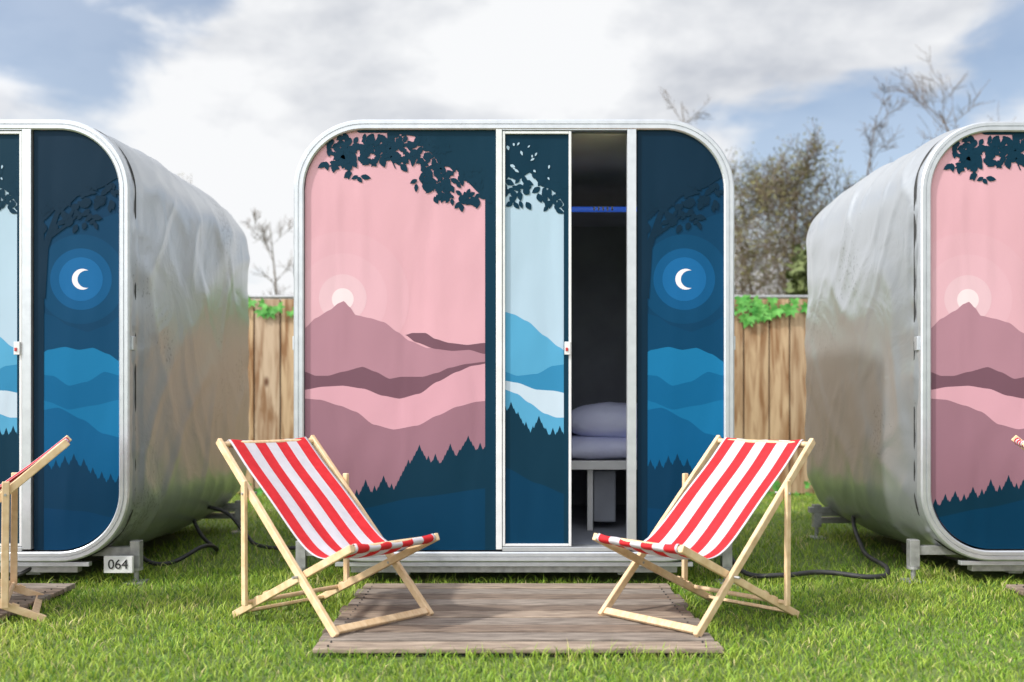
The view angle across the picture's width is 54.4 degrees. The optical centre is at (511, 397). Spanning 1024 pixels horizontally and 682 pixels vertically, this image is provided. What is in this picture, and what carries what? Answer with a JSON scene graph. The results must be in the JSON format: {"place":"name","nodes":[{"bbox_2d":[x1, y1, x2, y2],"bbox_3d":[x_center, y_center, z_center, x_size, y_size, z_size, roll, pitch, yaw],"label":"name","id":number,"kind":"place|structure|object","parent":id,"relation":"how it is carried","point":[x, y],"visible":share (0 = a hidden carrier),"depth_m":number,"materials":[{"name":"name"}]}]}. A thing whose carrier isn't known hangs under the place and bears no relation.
{"place":"outdoors","nodes":[
{"label":"outdoors","id":0,"kind":"place"},
{"bbox_2d":[0,492,1023,681],"bbox_3d":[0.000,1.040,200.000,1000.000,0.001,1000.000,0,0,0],"label":"ground","id":1,"kind":"structure","parent":0,"point":[937,560],"depth_m":4.54,"materials":[{"name":"green plant"}]},
{"bbox_2d":[0,567,31,580],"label":"power cable","id":2,"kind":"object","parent":1,"relation":"on","point":[23,572],"visible":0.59,"depth_m":5.47,"materials":[{"name":"black rubber"}]},
{"bbox_2d":[0,435,71,621],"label":"deck chair","id":3,"kind":"object","parent":1,"relation":"on","point":[13,483],"visible":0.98,"depth_m":4.58,"materials":[{"name":"brown wood"}]},
{"bbox_2d":[0,583,74,620],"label":"wooden deck","id":4,"kind":"structure","parent":1,"relation":"on","point":[52,590],"depth_m":5.11,"materials":[{"name":"brown wood"}]},
{"bbox_2d":[0,119,249,584],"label":"camping pod","id":5,"kind":"object","parent":1,"relation":"on","point":[124,331],"visible":0.95,"depth_m":5.46,"materials":[{"name":"silver metal"}]},
{"bbox_2d":[129,519,218,565],"bbox_3d":[-2.114,0.879,6.400,0.393,0.294,1.024,0,0,0],"label":"power cable","id":6,"kind":"object","parent":1,"relation":"on","point":[209,544],"visible":0.83,"depth_m":6.20,"materials":[{"name":"black rubber"}]},
{"bbox_2d":[207,505,295,549],"bbox_3d":[-1.816,0.882,6.821,1.127,0.268,0.153,0,0,25],"label":"power cable","id":7,"kind":"object","parent":1,"relation":"on","point":[236,522],"visible":0.59,"depth_m":6.91,"materials":[{"name":"black rubber"}]},
{"bbox_2d":[240,207,293,294],"bbox_3d":[-5.216,-1.539,22.045,1.584,5.263,2.292,0,0,37],"label":"bare tree","id":8,"kind":"object","parent":1,"relation":"on","point":[268,249],"visible":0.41,"depth_m":21.96,"materials":[{"name":"brown plant"}]},
{"bbox_2d":[216,435,439,636],"bbox_3d":[-0.862,0.618,4.635,0.991,0.849,0.616,0,0,42],"label":"deck chair","id":9,"kind":"object","parent":1,"relation":"on","point":[302,482],"visible":0.99,"depth_m":4.66,"materials":[{"name":"red fabric"}]},
{"bbox_2d":[293,119,734,584],"bbox_3d":[0.015,-0.270,6.590,2.528,2.621,2.339,0,0,0],"label":"camping pod","id":10,"kind":"object","parent":1,"relation":"on","point":[513,344],"visible":0.84,"depth_m":5.45,"materials":[{"name":"silver metal"}]},
{"bbox_2d":[313,583,723,657],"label":"wooden deck","id":11,"kind":"structure","parent":1,"relation":"on","point":[527,618],"depth_m":4.44,"materials":[{"name":"wood"}]},
{"bbox_2d":[237,295,815,495],"bbox_3d":[0.009,-0.021,10.584,28.078,2.238,0.133,0,0,0],"label":"plank fence","id":12,"kind":"object","parent":1,"relation":"on","point":[770,394],"visible":0.04,"depth_m":10.60,"materials":[{"name":"wood"}]},
{"bbox_2d":[660,88,730,165],"bbox_3d":[4.120,-3.139,23.621,1.898,8.475,1.760,0,0,35],"label":"bare tree","id":13,"kind":"object","parent":1,"relation":"on","point":[685,110],"visible":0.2,"depth_m":23.57,"materials":[{"name":"brown plant"}]},
{"bbox_2d":[592,435,815,636],"bbox_3d":[0.898,0.618,4.635,0.991,0.849,0.616,0,0,-42],"label":"deck chair","id":14,"kind":"object","parent":1,"relation":"on","point":[727,483],"visible":1,"depth_m":4.66,"materials":[{"name":"red fabric"}]},
{"bbox_2d":[726,142,806,294],"bbox_3d":[5.720,-2.393,23.057,4.037,6.988,4.257,0,0,0],"label":"bare tree","id":15,"kind":"object","parent":1,"relation":"on","point":[742,287],"visible":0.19,"depth_m":22.81,"materials":[{"name":"brown plant"}]},
{"bbox_2d":[783,243,807,294],"bbox_3d":[5.168,-0.699,16.514,2.296,3.674,1.840,0,0,0],"label":"shrub","id":16,"kind":"object","parent":1,"relation":"on","point":[796,277],"visible":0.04,"depth_m":16.03,"materials":[{"name":"green plant"}]},
{"bbox_2d":[734,117,868,294],"bbox_3d":[5.943,-2.317,21.189,3.928,6.831,3.660,0,0,42],"label":"bare tree","id":17,"kind":"object","parent":1,"relation":"on","point":[797,174],"visible":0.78,"depth_m":20.85,"materials":[{"name":"brown plant"}]},
{"bbox_2d":[732,515,889,578],"bbox_3d":[2.159,0.859,6.163,0.761,0.307,1.972,0,0,44],"label":"power cable","id":18,"kind":"object","parent":1,"relation":"on","point":[834,572],"visible":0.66,"depth_m":5.59,"materials":[{"name":"black rubber"}]},
{"bbox_2d":[841,75,908,187],"bbox_3d":[7.611,-3.031,22.263,2.260,8.253,3.090,0,0,35],"label":"bare tree","id":19,"kind":"object","parent":1,"relation":"on","point":[873,135],"visible":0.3,"depth_m":22.09,"materials":[{"name":"brown plant"}]},
{"bbox_2d":[804,122,1023,583],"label":"camping pod","id":20,"kind":"object","parent":1,"relation":"on","point":[914,353],"visible":1,"depth_m":5.50,"materials":[{"name":"silver metal"}]},
{"bbox_2d":[883,47,1014,147],"bbox_3d":[10.195,-3.323,21.448,4.391,8.847,3.195,0,0,31],"label":"bare tree","id":21,"kind":"object","parent":1,"relation":"on","point":[928,101],"visible":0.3,"depth_m":22.00,"materials":[{"name":"brown plant"}]},
{"bbox_2d":[1006,583,1023,596],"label":"wooden deck","id":22,"kind":"structure","parent":1,"relation":"on","point":[1019,588],"depth_m":5.27,"materials":[{"name":"brown wood"}]},
{"bbox_2d":[1011,435,1023,449],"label":"deck chair","id":23,"kind":"object","parent":1,"relation":"on","point":[1017,440],"visible":1,"depth_m":5.00,"materials":[{"name":"brown wood"}]},
{"bbox_2d":[0,0,1023,299],"label":"sky","id":24,"kind":"structure","parent":0,"point":[231,95],"materials":[{"name":"white"}]}
]}

